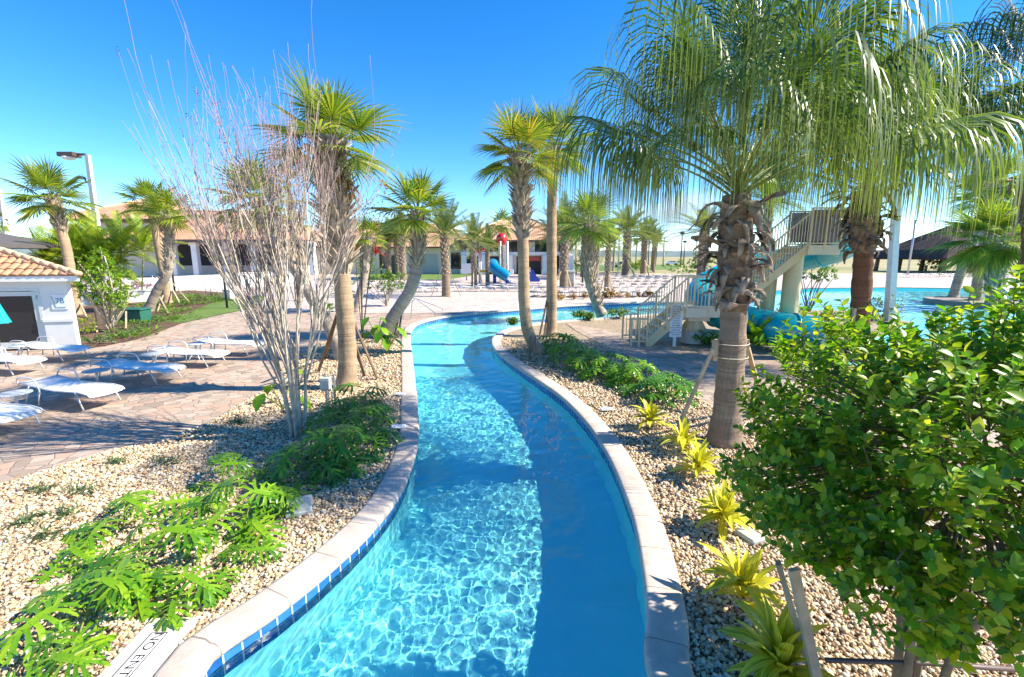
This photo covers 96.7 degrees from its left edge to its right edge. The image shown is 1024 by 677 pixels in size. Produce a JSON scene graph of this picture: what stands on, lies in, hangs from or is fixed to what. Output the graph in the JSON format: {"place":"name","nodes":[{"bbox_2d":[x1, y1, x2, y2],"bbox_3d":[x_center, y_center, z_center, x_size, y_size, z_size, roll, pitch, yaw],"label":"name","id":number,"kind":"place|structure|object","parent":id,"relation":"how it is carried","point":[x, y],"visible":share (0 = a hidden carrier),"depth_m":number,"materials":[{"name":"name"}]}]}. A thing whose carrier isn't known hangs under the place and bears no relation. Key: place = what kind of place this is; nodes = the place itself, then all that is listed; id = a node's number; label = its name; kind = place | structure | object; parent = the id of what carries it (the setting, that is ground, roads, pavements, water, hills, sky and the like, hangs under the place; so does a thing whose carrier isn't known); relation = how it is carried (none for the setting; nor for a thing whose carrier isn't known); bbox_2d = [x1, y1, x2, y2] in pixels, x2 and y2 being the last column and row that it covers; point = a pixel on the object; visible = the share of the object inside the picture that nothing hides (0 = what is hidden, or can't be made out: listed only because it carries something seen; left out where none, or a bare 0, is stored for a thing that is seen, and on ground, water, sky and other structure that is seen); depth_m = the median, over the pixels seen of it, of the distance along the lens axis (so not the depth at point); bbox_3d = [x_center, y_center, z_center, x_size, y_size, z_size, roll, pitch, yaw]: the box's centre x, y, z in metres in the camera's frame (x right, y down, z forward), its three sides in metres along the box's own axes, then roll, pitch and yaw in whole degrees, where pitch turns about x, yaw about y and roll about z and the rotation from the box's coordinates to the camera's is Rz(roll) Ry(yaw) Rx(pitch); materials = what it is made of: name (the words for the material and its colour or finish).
{"place":"outdoors","nodes":[
{"label":"outdoors","id":0,"kind":"place"},
{"bbox_2d":[165,296,262,322],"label":"lawn","id":1,"kind":"structure","parent":0,"point":[214,309],"depth_m":26.34,"materials":[{"name":"green plant"}]},
{"bbox_2d":[0,305,460,482],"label":"paving","id":2,"kind":"structure","parent":0,"point":[146,409],"depth_m":10.65,"materials":[{"name":"stone"}]},
{"bbox_2d":[0,402,43,423],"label":"sunbed","id":3,"kind":"object","parent":2,"relation":"on","point":[10,412],"visible":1,"depth_m":8.26,"materials":[{"name":"metal"}]},
{"bbox_2d":[0,346,47,374],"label":"sunbed","id":4,"kind":"object","parent":2,"relation":"on","point":[18,360],"visible":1,"depth_m":12.42,"materials":[{"name":"metal"}]},
{"bbox_2d":[0,233,61,260],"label":"shade canopy","id":5,"kind":"object","parent":2,"relation":"on","point":[7,241],"visible":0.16,"depth_m":27.88,"materials":[{"name":"grey fabric"}]},
{"bbox_2d":[0,247,82,348],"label":"tiled hut","id":6,"kind":"object","parent":2,"relation":"on","point":[36,298],"visible":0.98,"depth_m":15.23,"materials":[{"name":"white paint"}]},
{"bbox_2d":[0,291,44,348],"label":"door","id":7,"kind":"structure","parent":6,"relation":"in","point":[22,308],"depth_m":15.22,"materials":[{"name":"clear glass"}]},
{"bbox_2d":[9,336,91,360],"bbox_3d":[-14.099,0.306,13.954,1.999,0.612,0.768,1,10,8],"label":"sunbed","id":8,"kind":"object","parent":2,"relation":"on","point":[40,345],"visible":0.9,"depth_m":13.95,"materials":[{"name":"metal"}]},
{"bbox_2d":[16,369,124,410],"bbox_3d":[-9.400,1.074,9.735,1.999,0.612,0.768,3,11,14],"label":"sunbed","id":9,"kind":"object","parent":2,"relation":"on","point":[57,382],"visible":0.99,"depth_m":9.70,"materials":[{"name":"fabric"}]},
{"bbox_2d":[56,152,107,283],"bbox_3d":[-32.887,-8.684,35.198,2.128,10.775,0.873,0,10,0],"label":"light post","id":10,"kind":"object","parent":2,"relation":"on","point":[88,163],"visible":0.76,"depth_m":34.42,"materials":[{"name":"metal"}]},
{"bbox_2d":[89,353,185,384],"bbox_3d":[-9.405,0.753,11.498,1.999,0.612,0.768,1,10,7],"label":"sunbed","id":11,"kind":"object","parent":2,"relation":"on","point":[128,365],"visible":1,"depth_m":11.49,"materials":[{"name":"metal"}]},
{"bbox_2d":[97,617,197,676],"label":"coping slab","id":12,"kind":"structure","parent":2,"relation":"on","point":[158,657],"depth_m":3.64,"materials":[{"name":"concrete"}]},
{"bbox_2d":[112,632,169,676],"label":"no entry tile","id":13,"kind":"object","parent":12,"relation":"on","point":[135,661],"visible":1,"depth_m":3.55,"materials":[{"name":"tile"}]},
{"bbox_2d":[76,290,224,347],"bbox_3d":[-22.991,-2.155,29.293,7.643,0.001,32.606,-5,11,-23],"label":"mulch bed","id":14,"kind":"object","parent":2,"relation":"on","point":[89,309],"visible":0.25,"depth_m":21.97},
{"bbox_2d":[0,153,103,315],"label":"cabbage palm","id":15,"kind":"object","parent":14,"relation":"on","point":[48,179],"visible":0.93,"depth_m":23.13,"materials":[{"name":"green plant"}]},
{"bbox_2d":[19,210,185,302],"bbox_3d":[-28.320,-5.598,30.868,11.312,6.275,7.513,0,10,0],"label":"areca palm","id":16,"kind":"object","parent":14,"relation":"on","point":[85,238],"visible":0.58,"depth_m":29.78,"materials":[{"name":"green plant"}]},
{"bbox_2d":[71,245,138,331],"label":"green tree","id":17,"kind":"object","parent":14,"relation":"on","point":[106,300],"visible":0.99,"depth_m":18.55,"materials":[{"name":"green plant"}]},
{"bbox_2d":[113,174,182,304],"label":"cabbage palm","id":18,"kind":"object","parent":14,"relation":"on","point":[145,186],"visible":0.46,"depth_m":28.24,"materials":[{"name":"green plant"}]},
{"bbox_2d":[124,181,204,310],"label":"cabbage palm","id":19,"kind":"object","parent":14,"relation":"on","point":[170,223],"visible":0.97,"depth_m":25.11,"materials":[{"name":"green plant"}]},
{"bbox_2d":[102,292,234,338],"bbox_3d":[-20.116,-1.857,26.666,5.403,0.264,23.270,-5,11,-24],"label":"ground cover","id":20,"kind":"object","parent":14,"relation":"on","point":[177,316],"visible":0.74,"depth_m":24.48,"materials":[{"name":"green plant"}]},
{"bbox_2d":[147,341,230,366],"bbox_3d":[-9.339,0.442,13.207,1.999,0.612,0.768,1,10,5],"label":"sunbed","id":21,"kind":"object","parent":2,"relation":"on","point":[168,349],"visible":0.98,"depth_m":13.22,"materials":[{"name":"metal"}]},
{"bbox_2d":[170,275,220,290],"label":"retaining wall","id":22,"kind":"structure","parent":2,"relation":"on","point":[184,283],"depth_m":42.70,"materials":[{"name":"white paint"}]},
{"bbox_2d":[0,333,401,676],"bbox_3d":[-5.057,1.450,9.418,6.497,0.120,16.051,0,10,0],"label":"gravel","id":23,"kind":"structure","parent":2,"relation":"on","point":[72,471],"depth_m":5.85,"materials":[{"name":"gravel"}]},
{"bbox_2d":[6,620,118,676],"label":"philodendron","id":24,"kind":"object","parent":23,"relation":"on","point":[82,662],"visible":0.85,"depth_m":3.40,"materials":[{"name":"green plant"}]},
{"bbox_2d":[27,537,104,587],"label":"philodendron","id":25,"kind":"object","parent":23,"relation":"on","point":[76,550],"visible":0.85,"depth_m":4.57,"materials":[{"name":"green plant"}]},
{"bbox_2d":[0,566,174,668],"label":"philodendron","id":26,"kind":"object","parent":23,"relation":"on","point":[48,606],"visible":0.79,"depth_m":3.79,"materials":[{"name":"green plant"}]},
{"bbox_2d":[60,489,206,556],"bbox_3d":[-4.560,2.041,5.441,1.048,0.503,1.358,4,11,22],"label":"philodendron","id":27,"kind":"object","parent":23,"relation":"on","point":[129,497],"visible":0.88,"depth_m":5.21,"materials":[{"name":"green plant"}]},
{"bbox_2d":[71,514,216,623],"bbox_3d":[-3.663,2.231,4.544,1.457,0.675,1.643,0,10,0],"label":"philodendron","id":28,"kind":"object","parent":23,"relation":"on","point":[123,562],"visible":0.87,"depth_m":4.47,"materials":[{"name":"green plant"}]},
{"bbox_2d":[130,563,229,631],"bbox_3d":[-3.130,2.307,4.221,1.108,0.286,0.648,7,13,35],"label":"philodendron","id":29,"kind":"object","parent":23,"relation":"on","point":[208,596],"visible":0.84,"depth_m":4.12,"materials":[{"name":"green plant"}]},
{"bbox_2d":[185,452,272,516],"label":"philodendron","id":30,"kind":"object","parent":23,"relation":"on","point":[234,462],"visible":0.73,"depth_m":6.15,"materials":[{"name":"green plant"}]},
{"bbox_2d":[170,473,300,563],"bbox_3d":[-3.225,2.049,5.290,1.470,0.811,1.407,-6,12,-28],"label":"philodendron","id":31,"kind":"object","parent":23,"relation":"on","point":[257,524],"visible":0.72,"depth_m":5.19,"materials":[{"name":"green plant"}]},
{"bbox_2d":[192,537,287,610],"bbox_3d":[-2.771,2.285,4.502,0.761,0.240,0.983,0,10,0],"label":"philodendron","id":32,"kind":"object","parent":23,"relation":"on","point":[243,546],"visible":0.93,"depth_m":4.63,"materials":[{"name":"green plant"}]},
{"bbox_2d":[116,0,400,437],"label":"bare tree","id":33,"kind":"object","parent":23,"relation":"on","point":[279,271],"visible":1,"depth_m":7.35,"materials":[{"name":"grey plant"}]},
{"bbox_2d":[222,485,303,546],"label":"philodendron","id":34,"kind":"object","parent":23,"relation":"on","point":[249,527],"visible":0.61,"depth_m":5.37,"materials":[{"name":"green plant"}]},
{"bbox_2d":[201,146,337,360],"bbox_3d":[-7.149,-2.335,13.573,3.434,6.189,3.063,-8,13,-37],"label":"cabbage palm","id":35,"kind":"object","parent":23,"relation":"on","point":[327,322],"visible":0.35,"depth_m":13.05,"materials":[{"name":"green plant"}]},
{"bbox_2d":[257,428,357,497],"bbox_3d":[-3.058,1.821,6.602,1.481,0.871,1.972,0,10,0],"label":"philodendron","id":36,"kind":"object","parent":23,"relation":"on","point":[280,468],"visible":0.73,"depth_m":6.46,"materials":[{"name":"green plant"}]},
{"bbox_2d":[245,54,410,391],"bbox_3d":[-3.921,-2.225,10.171,3.279,7.094,3.497,-5,12,-27],"label":"cabbage palm","id":37,"kind":"object","parent":23,"relation":"on","point":[333,104],"visible":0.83,"depth_m":9.81,"materials":[{"name":"green plant"}]},
{"bbox_2d":[297,424,388,490],"bbox_3d":[-2.635,1.782,7.023,1.723,0.848,1.514,9,14,40],"label":"philodendron","id":38,"kind":"object","parent":23,"relation":"on","point":[350,458],"visible":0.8,"depth_m":6.69,"materials":[{"name":"green plant"}]},
{"bbox_2d":[317,314,378,378],"bbox_3d":[-4.882,0.010,12.338,0.947,1.797,3.455,-10,14,-43],"label":"palm brace","id":39,"kind":"object","parent":23,"relation":"on","point":[327,345],"visible":0.62,"depth_m":11.52,"materials":[{"name":"brown wood"}]},
{"bbox_2d":[301,404,396,441],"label":"philodendron","id":40,"kind":"object","parent":23,"relation":"on","point":[355,416],"visible":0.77,"depth_m":8.08,"materials":[{"name":"green plant"}]},
{"bbox_2d":[326,382,393,420],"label":"philodendron","id":41,"kind":"object","parent":23,"relation":"on","point":[353,399],"visible":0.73,"depth_m":9.24,"materials":[{"name":"green plant"}]},
{"bbox_2d":[346,426,405,454],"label":"philodendron","id":42,"kind":"object","parent":23,"relation":"on","point":[383,431],"visible":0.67,"depth_m":7.59,"materials":[{"name":"green plant"}]},
{"bbox_2d":[355,173,400,337],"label":"red leaf sapling","id":43,"kind":"object","parent":23,"relation":"on","point":[361,284],"visible":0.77,"depth_m":16.64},
{"bbox_2d":[364,162,455,335],"bbox_3d":[-3.473,-3.090,17.081,3.585,6.611,3.436,7,13,36],"label":"cabbage palm","id":44,"kind":"object","parent":23,"relation":"on","point":[412,193],"visible":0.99,"depth_m":16.71,"materials":[{"name":"green plant"}]},
{"bbox_2d":[192,332,264,355],"bbox_3d":[-9.076,0.172,14.690,1.999,0.612,0.768,1,10,4],"label":"sunbed","id":45,"kind":"object","parent":2,"relation":"on","point":[215,340],"visible":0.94,"depth_m":14.69,"materials":[{"name":"metal"}]},
{"bbox_2d":[154,300,683,676],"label":"pool coping","id":46,"kind":"object","parent":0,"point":[199,652],"visible":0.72,"depth_m":4.63,"materials":[{"name":"concrete"}]},
{"bbox_2d":[209,368,646,676],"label":"pool water","id":47,"kind":"structure","parent":0,"point":[503,543],"depth_m":4.88,"materials":[{"name":"liquid"}]},
{"bbox_2d":[10,249,880,256],"bbox_3d":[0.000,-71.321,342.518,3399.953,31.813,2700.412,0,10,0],"label":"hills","id":48,"kind":"structure","parent":0,"point":[669,253],"depth_m":1240.96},
{"bbox_2d":[0,0,1023,250],"label":"sky","id":49,"kind":"structure","parent":0,"point":[442,64],"materials":[{"name":"blue"}]},
{"bbox_2d":[358,265,677,278],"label":"lawn","id":50,"kind":"structure","parent":0,"point":[435,276],"depth_m":76.57,"materials":[{"name":"green plant"}]},
{"bbox_2d":[49,199,580,275],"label":"clubhouse","id":51,"kind":"structure","parent":50,"relation":"on","point":[192,262],"depth_m":71.79,"materials":[{"name":"beige paint"}]},
{"bbox_2d":[373,211,430,279],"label":"date palm","id":52,"kind":"object","parent":50,"relation":"on","point":[401,244],"visible":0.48,"depth_m":59.53,"materials":[{"name":"green plant"}]},
{"bbox_2d":[36,257,1017,277],"bbox_3d":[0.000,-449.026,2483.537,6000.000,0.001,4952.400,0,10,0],"label":"field","id":53,"kind":"structure","parent":0,"point":[842,267],"depth_m":134.35,"materials":[{"name":"plant"}]},
{"bbox_2d":[81,273,1019,312],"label":"pool deck","id":54,"kind":"structure","parent":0,"point":[470,300],"depth_m":41.60,"materials":[{"name":"concrete"}]},
{"bbox_2d":[354,212,388,312],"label":"cabbage palm","id":55,"kind":"object","parent":54,"relation":"on","point":[367,253],"visible":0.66,"depth_m":25.10,"materials":[{"name":"green plant"}]},
{"bbox_2d":[366,265,406,305],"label":"tree","id":56,"kind":"object","parent":54,"relation":"on","point":[389,285],"visible":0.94,"depth_m":28.38,"materials":[{"name":"green plant"}]},
{"bbox_2d":[405,197,479,296],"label":"date palm","id":57,"kind":"object","parent":54,"relation":"on","point":[444,238],"visible":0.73,"depth_m":34.65,"materials":[{"name":"green plant"}]},
{"bbox_2d":[451,212,499,287],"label":"date palm","id":58,"kind":"object","parent":54,"relation":"on","point":[472,222],"visible":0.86,"depth_m":44.65,"materials":[{"name":"green plant"}]},
{"bbox_2d":[469,223,506,285],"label":"date palm","id":59,"kind":"object","parent":54,"relation":"on","point":[487,258],"visible":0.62,"depth_m":47.94,"materials":[{"name":"green plant"}]},
{"bbox_2d":[476,233,510,282],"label":"play structure","id":60,"kind":"object","parent":54,"relation":"on","point":[499,271],"visible":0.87,"depth_m":52.97,"materials":[{"name":"blue plastic"}]},
{"bbox_2d":[529,191,601,286],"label":"date palm","id":61,"kind":"object","parent":54,"relation":"on","point":[564,257],"visible":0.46,"depth_m":44.81,"materials":[{"name":"green plant"}]},
{"bbox_2d":[593,217,636,290],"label":"date palm","id":62,"kind":"object","parent":54,"relation":"on","point":[608,252],"visible":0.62,"depth_m":39.30,"materials":[{"name":"green plant"}]},
{"bbox_2d":[600,204,656,274],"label":"date palm","id":63,"kind":"object","parent":54,"relation":"on","point":[626,257],"visible":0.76,"depth_m":73.15,"materials":[{"name":"green plant"}]},
{"bbox_2d":[620,217,671,273],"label":"date palm","id":64,"kind":"object","parent":54,"relation":"on","point":[644,245],"visible":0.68,"depth_m":78.81,"materials":[{"name":"green plant"}]},
{"bbox_2d":[664,202,719,274],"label":"date palm","id":65,"kind":"object","parent":54,"relation":"on","point":[705,213],"visible":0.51,"depth_m":68.53,"materials":[{"name":"green plant"}]},
{"bbox_2d":[724,140,818,305],"bbox_3d":[15.717,-7.167,28.225,5.421,10.330,5.055,8,13,38],"label":"date palm","id":66,"kind":"object","parent":54,"relation":"on","point":[767,220],"visible":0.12,"depth_m":27.82,"materials":[{"name":"green plant"}]},
{"bbox_2d":[873,226,1020,272],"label":"thatched pavilion","id":67,"kind":"structure","parent":54,"relation":"on","point":[921,245],"depth_m":85.45,"materials":[{"name":"brown wood"}]},
{"bbox_2d":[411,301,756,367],"bbox_3d":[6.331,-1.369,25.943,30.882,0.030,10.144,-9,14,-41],"label":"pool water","id":68,"kind":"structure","parent":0,"point":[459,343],"depth_m":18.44,"materials":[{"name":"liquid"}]},
{"bbox_2d":[501,310,1023,676],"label":"island ground","id":69,"kind":"structure","parent":0,"point":[615,325],"depth_m":8.13,"materials":[{"name":"gravel"}]},
{"bbox_2d":[469,96,570,354],"bbox_3d":[0.312,-3.231,14.049,3.225,7.952,3.041,0,10,0],"label":"cabbage palm","id":70,"kind":"object","parent":69,"relation":"on","point":[516,171],"visible":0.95,"depth_m":13.72,"materials":[{"name":"green plant"}]},
{"bbox_2d":[503,92,596,336],"bbox_3d":[1.402,-4.449,17.384,3.641,8.830,3.504,8,13,37],"label":"cabbage palm","id":71,"kind":"object","parent":69,"relation":"on","point":[551,278],"visible":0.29,"depth_m":17.13,"materials":[{"name":"green plant"}]},
{"bbox_2d":[562,348,618,380],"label":"philodendron","id":72,"kind":"object","parent":69,"relation":"on","point":[575,364],"visible":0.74,"depth_m":12.15,"materials":[{"name":"green plant"}]},
{"bbox_2d":[557,186,625,317],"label":"cabbage palm","id":73,"kind":"object","parent":69,"relation":"on","point":[589,240],"visible":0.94,"depth_m":23.54,"materials":[{"name":"green plant"}]},
{"bbox_2d":[491,313,694,676],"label":"pool coping","id":74,"kind":"object","parent":69,"relation":"on","point":[667,645],"visible":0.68,"depth_m":4.85,"materials":[{"name":"concrete"}]},
{"bbox_2d":[579,354,641,388],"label":"philodendron","id":75,"kind":"object","parent":69,"relation":"on","point":[609,369],"visible":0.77,"depth_m":11.35,"materials":[{"name":"green plant"}]},
{"bbox_2d":[602,358,662,387],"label":"philodendron","id":76,"kind":"object","parent":69,"relation":"on","point":[637,372],"visible":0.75,"depth_m":10.93,"materials":[{"name":"green plant"}]},
{"bbox_2d":[615,371,702,408],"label":"philodendron","id":77,"kind":"object","parent":69,"relation":"on","point":[658,383],"visible":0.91,"depth_m":9.70,"materials":[{"name":"green plant"}]},
{"bbox_2d":[670,339,764,443],"bbox_3d":[4.090,0.812,8.098,2.971,1.815,0.829,-7,13,-35],"label":"palm brace","id":78,"kind":"object","parent":69,"relation":"on","point":[713,354],"visible":0.62,"depth_m":7.45,"materials":[{"name":"brown wood"}]},
{"bbox_2d":[621,207,845,345],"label":"slide tower","id":79,"kind":"structure","parent":69,"relation":"on","point":[789,268],"depth_m":15.79,"materials":[{"name":"metal"}]},
{"bbox_2d":[696,540,785,613],"bbox_3d":[2.073,2.108,4.112,0.763,0.629,0.806,4,11,19],"label":"variegated ginger","id":80,"kind":"object","parent":69,"relation":"on","point":[737,578],"visible":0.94,"depth_m":4.09,"materials":[{"name":"yellow plant"}]},
{"bbox_2d":[501,338,1023,676],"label":"gravel","id":81,"kind":"structure","parent":69,"relation":"on","point":[864,642],"depth_m":4.90,"materials":[{"name":"gravel"}]},
{"bbox_2d":[3,379,1008,676],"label":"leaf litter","id":82,"kind":"object","parent":81,"relation":"on","point":[357,487],"visible":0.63,"depth_m":5.29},
{"bbox_2d":[629,399,670,429],"bbox_3d":[2.522,1.342,8.284,0.779,0.536,0.689,0,10,0],"label":"variegated ginger","id":83,"kind":"object","parent":81,"relation":"on","point":[649,413],"visible":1,"depth_m":8.28,"materials":[{"name":"yellow plant"}]},
{"bbox_2d":[655,416,709,451],"bbox_3d":[2.724,1.526,7.269,0.853,0.551,0.682,-3,11,-15],"label":"variegated ginger","id":84,"kind":"object","parent":81,"relation":"on","point":[683,440],"visible":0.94,"depth_m":7.26,"materials":[{"name":"yellow plant"}]},
{"bbox_2d":[668,435,730,482],"bbox_3d":[2.678,1.690,6.438,0.768,0.664,0.784,-8,13,-38],"label":"variegated ginger","id":85,"kind":"object","parent":81,"relation":"on","point":[699,458],"visible":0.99,"depth_m":6.45,"materials":[{"name":"yellow plant"}]},
{"bbox_2d":[690,480,754,546],"bbox_3d":[2.423,1.916,5.191,0.712,0.613,0.783,0,10,0],"label":"variegated ginger","id":86,"kind":"object","parent":81,"relation":"on","point":[722,507],"visible":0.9,"depth_m":5.17,"materials":[{"name":"yellow plant"}]},
{"bbox_2d":[717,586,834,676],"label":"variegated ginger","id":87,"kind":"object","parent":81,"relation":"on","point":[774,647],"visible":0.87,"depth_m":3.34,"materials":[{"name":"green plant"}]},
{"bbox_2d":[715,265,1023,676],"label":"ligustrum bush","id":88,"kind":"object","parent":81,"relation":"on","point":[943,376],"visible":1,"depth_m":2.45,"materials":[{"name":"green plant"}]},
{"bbox_2d":[685,219,852,350],"bbox_3d":[9.855,-2.197,16.948,6.118,4.709,6.035,0,10,0],"label":"water slide","id":89,"kind":"object","parent":69,"relation":"on","point":[810,262],"visible":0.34,"depth_m":15.47,"materials":[{"name":"plastic"}]},
{"bbox_2d":[542,0,1023,450],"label":"ribbon palm","id":90,"kind":"object","parent":69,"relation":"on","point":[741,214],"visible":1,"depth_m":5.79,"materials":[{"name":"green plant"}]},
{"bbox_2d":[775,560,821,676],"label":"palm brace","id":91,"kind":"object","parent":69,"relation":"on","point":[803,625],"visible":0.89,"depth_m":3.08,"materials":[{"name":"grey wood"}]},
{"bbox_2d":[801,263,839,311],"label":"sapling","id":92,"kind":"object","parent":69,"relation":"on","point":[821,274],"visible":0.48,"depth_m":25.16,"materials":[{"name":"green plant"}]},
{"bbox_2d":[716,29,1023,361],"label":"ribbon palm","id":93,"kind":"object","parent":69,"relation":"on","point":[863,241],"visible":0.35,"depth_m":11.55,"materials":[{"name":"green plant"}]},
{"bbox_2d":[883,136,903,320],"bbox_3d":[18.164,-5.933,21.500,1.124,10.270,0.322,0,10,0],"label":"light post","id":94,"kind":"object","parent":69,"relation":"on","point":[892,268],"visible":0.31,"depth_m":21.87,"materials":[{"name":"metal"}]},
{"bbox_2d":[824,657,1016,672],"bbox_3d":[2.846,2.169,3.018,1.472,0.042,0.045,1,10,4],"label":"irrigation pipe","id":95,"kind":"object","parent":69,"relation":"on","point":[901,662],"visible":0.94,"depth_m":3.03,"materials":[{"name":"plastic"}]},
{"bbox_2d":[921,0,1023,311],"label":"ribbon palm","id":96,"kind":"object","parent":69,"relation":"on","point":[1014,28],"visible":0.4,"depth_m":12.65,"materials":[{"name":"green plant"}]},
{"bbox_2d":[567,324,1023,495],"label":"path","id":97,"kind":"structure","parent":0,"point":[683,364],"depth_m":13.42,"materials":[{"name":"stone"}]},
{"bbox_2d":[774,290,1015,377],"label":"swimming pool water","id":98,"kind":"structure","parent":0,"point":[915,305],"depth_m":31.92,"materials":[{"name":"liquid"}]},
{"label":"swimming pool floor","id":99,"kind":"structure","parent":0,"visible":0},
{"bbox_2d":[923,296,1018,306],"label":"planter island","id":100,"kind":"structure","parent":99,"relation":"on","point":[948,300],"depth_m":31.85,"materials":[{"name":"concrete"}]},
{"bbox_2d":[924,194,1020,305],"bbox_3d":[30.041,-5.558,28.851,6.848,7.040,6.278,0,10,0],"label":"cabbage palm","id":101,"kind":"object","parent":100,"relation":"on","point":[995,257],"visible":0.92,"depth_m":28.44,"materials":[{"name":"green plant"}]},
{"bbox_2d":[945,160,1016,297],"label":"cabbage palm","id":102,"kind":"object","parent":100,"relation":"on","point":[955,287],"visible":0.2,"depth_m":34.05,"materials":[{"name":"green plant"}]},
{"bbox_2d":[944,149,1022,300],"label":"cabbage palm","id":103,"kind":"object","parent":100,"relation":"on","point":[975,285],"visible":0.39,"depth_m":30.46,"materials":[{"name":"green plant"}]},
{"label":"pool wall","id":104,"kind":"structure","parent":0,"visible":0},
{"bbox_2d":[204,303,669,676],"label":"waterline tiles","id":105,"kind":"object","parent":104,"relation":"attached to","point":[251,639],"visible":0.25,"depth_m":4.48,"materials":[{"name":"tile"}]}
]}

